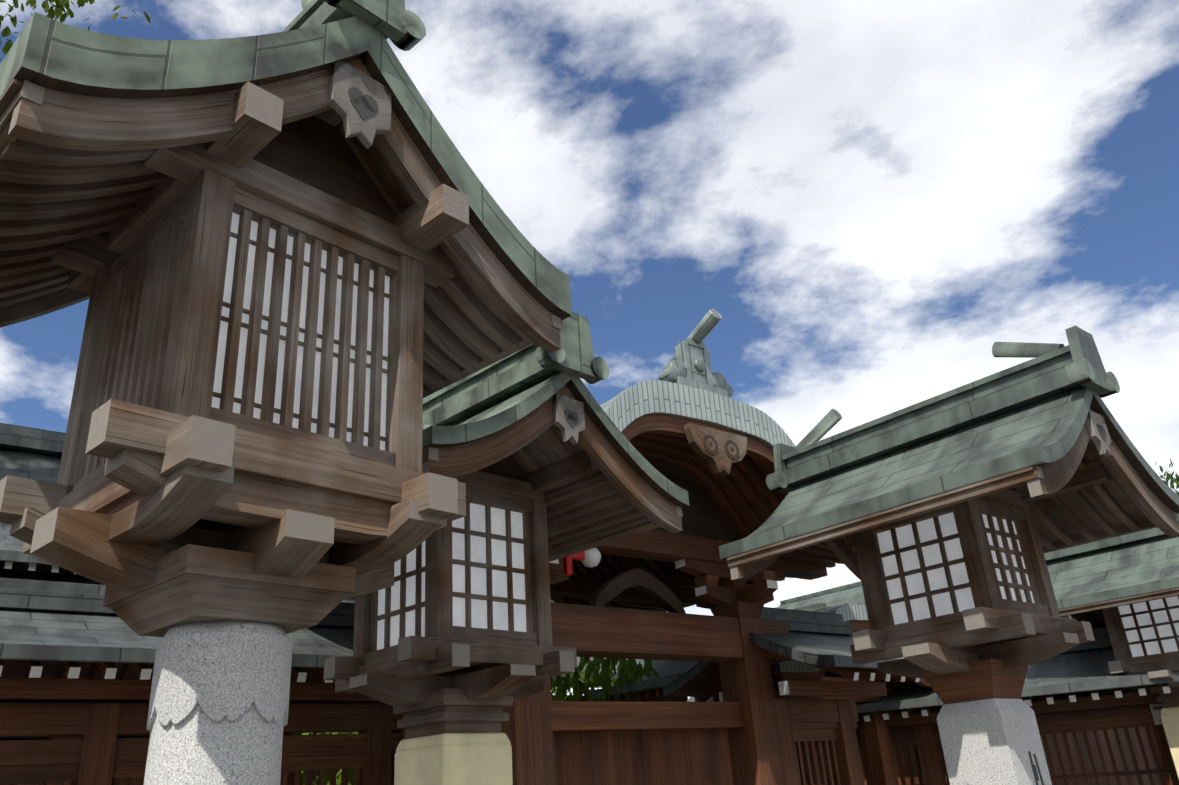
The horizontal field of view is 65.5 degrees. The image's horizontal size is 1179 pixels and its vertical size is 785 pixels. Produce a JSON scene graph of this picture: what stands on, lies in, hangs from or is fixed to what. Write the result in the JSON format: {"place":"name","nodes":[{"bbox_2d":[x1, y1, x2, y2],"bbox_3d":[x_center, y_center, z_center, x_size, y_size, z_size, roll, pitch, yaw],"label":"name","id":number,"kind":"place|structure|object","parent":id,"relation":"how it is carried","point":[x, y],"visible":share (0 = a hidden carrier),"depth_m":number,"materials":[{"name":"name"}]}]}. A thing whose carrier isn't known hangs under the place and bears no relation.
{"place":"outdoors","nodes":[
{"label":"outdoors","id":0,"kind":"place"},
{"bbox_2d":[0,423,135,740],"bbox_3d":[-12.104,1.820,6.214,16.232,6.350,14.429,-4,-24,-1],"label":"background building","id":1,"kind":"structure","parent":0,"point":[31,453],"depth_m":11.07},
{"bbox_2d":[0,0,1178,698],"label":"sky","id":2,"kind":"structure","parent":0,"point":[869,198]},
{"bbox_2d":[719,325,1178,784],"bbox_3d":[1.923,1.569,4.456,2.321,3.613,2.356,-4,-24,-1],"label":"lantern","id":3,"kind":"object","parent":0,"point":[940,525],"depth_m":4.51,"materials":[{"name":"green metal"}]},
{"label":"ground","id":4,"kind":"structure","parent":0,"visible":0},
{"bbox_2d":[0,0,170,58],"bbox_3d":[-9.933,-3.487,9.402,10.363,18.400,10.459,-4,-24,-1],"label":"tree","id":5,"kind":"object","parent":4,"relation":"on","point":[59,10],"visible":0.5,"depth_m":13.99,"materials":[{"name":"green plant"}]},
{"bbox_2d":[0,0,571,784],"bbox_3d":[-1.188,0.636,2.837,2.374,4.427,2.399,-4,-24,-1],"label":"lantern","id":6,"kind":"object","parent":4,"relation":"on","point":[302,264],"depth_m":2.69,"materials":[{"name":"brown wood"}]},
{"bbox_2d":[0,561,687,784],"bbox_3d":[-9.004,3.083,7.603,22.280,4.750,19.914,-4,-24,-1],"label":"hall","id":7,"kind":"structure","parent":4,"relation":"on","point":[19,570],"depth_m":10.37,"materials":[{"name":"wood"}]},
{"bbox_2d":[296,657,696,784],"bbox_3d":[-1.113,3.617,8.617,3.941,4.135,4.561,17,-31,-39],"label":"tree","id":8,"kind":"object","parent":4,"relation":"on","point":[629,670],"visible":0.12,"depth_m":8.33,"materials":[{"name":"green plant"}]},
{"bbox_2d":[324,312,689,784],"bbox_3d":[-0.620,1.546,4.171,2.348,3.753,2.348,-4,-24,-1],"label":"lantern","id":9,"kind":"object","parent":4,"relation":"on","point":[538,454],"depth_m":4.21,"materials":[{"name":"brown wood"}]},
{"bbox_2d":[0,578,1178,784],"bbox_3d":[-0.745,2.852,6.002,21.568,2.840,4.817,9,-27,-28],"label":"fences","id":10,"kind":"object","parent":4,"relation":"on","point":[77,659],"visible":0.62,"depth_m":5.79,"materials":[{"name":"red wood"}]},
{"bbox_2d":[391,309,843,784],"bbox_3d":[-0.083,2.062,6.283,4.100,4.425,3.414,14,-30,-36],"label":"gate","id":11,"kind":"structure","parent":4,"relation":"on","point":[694,430],"depth_m":6.01,"materials":[{"name":"red wood"}]},
{"bbox_2d":[591,603,931,784],"bbox_3d":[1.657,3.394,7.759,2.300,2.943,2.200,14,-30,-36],"label":"side gate","id":12,"kind":"object","parent":4,"relation":"on","point":[878,751],"visible":0.21,"depth_m":7.83,"materials":[{"name":"red wood"}]},
{"bbox_2d":[775,581,1172,784],"bbox_3d":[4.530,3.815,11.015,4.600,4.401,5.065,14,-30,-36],"label":"hall","id":13,"kind":"structure","parent":4,"relation":"on","point":[851,593],"depth_m":10.00,"materials":[{"name":"red wood"}]},
{"bbox_2d":[1044,513,1178,778],"bbox_3d":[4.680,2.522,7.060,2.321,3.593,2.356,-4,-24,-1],"label":"lantern","id":14,"kind":"object","parent":4,"relation":"on","point":[1123,590],"depth_m":7.24,"materials":[{"name":"green metal"}]},
{"bbox_2d":[1156,459,1178,494],"bbox_3d":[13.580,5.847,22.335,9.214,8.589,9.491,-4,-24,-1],"label":"tree","id":15,"kind":"object","parent":4,"relation":"on","point":[1171,478],"depth_m":21.53,"materials":[{"name":"green plant"}]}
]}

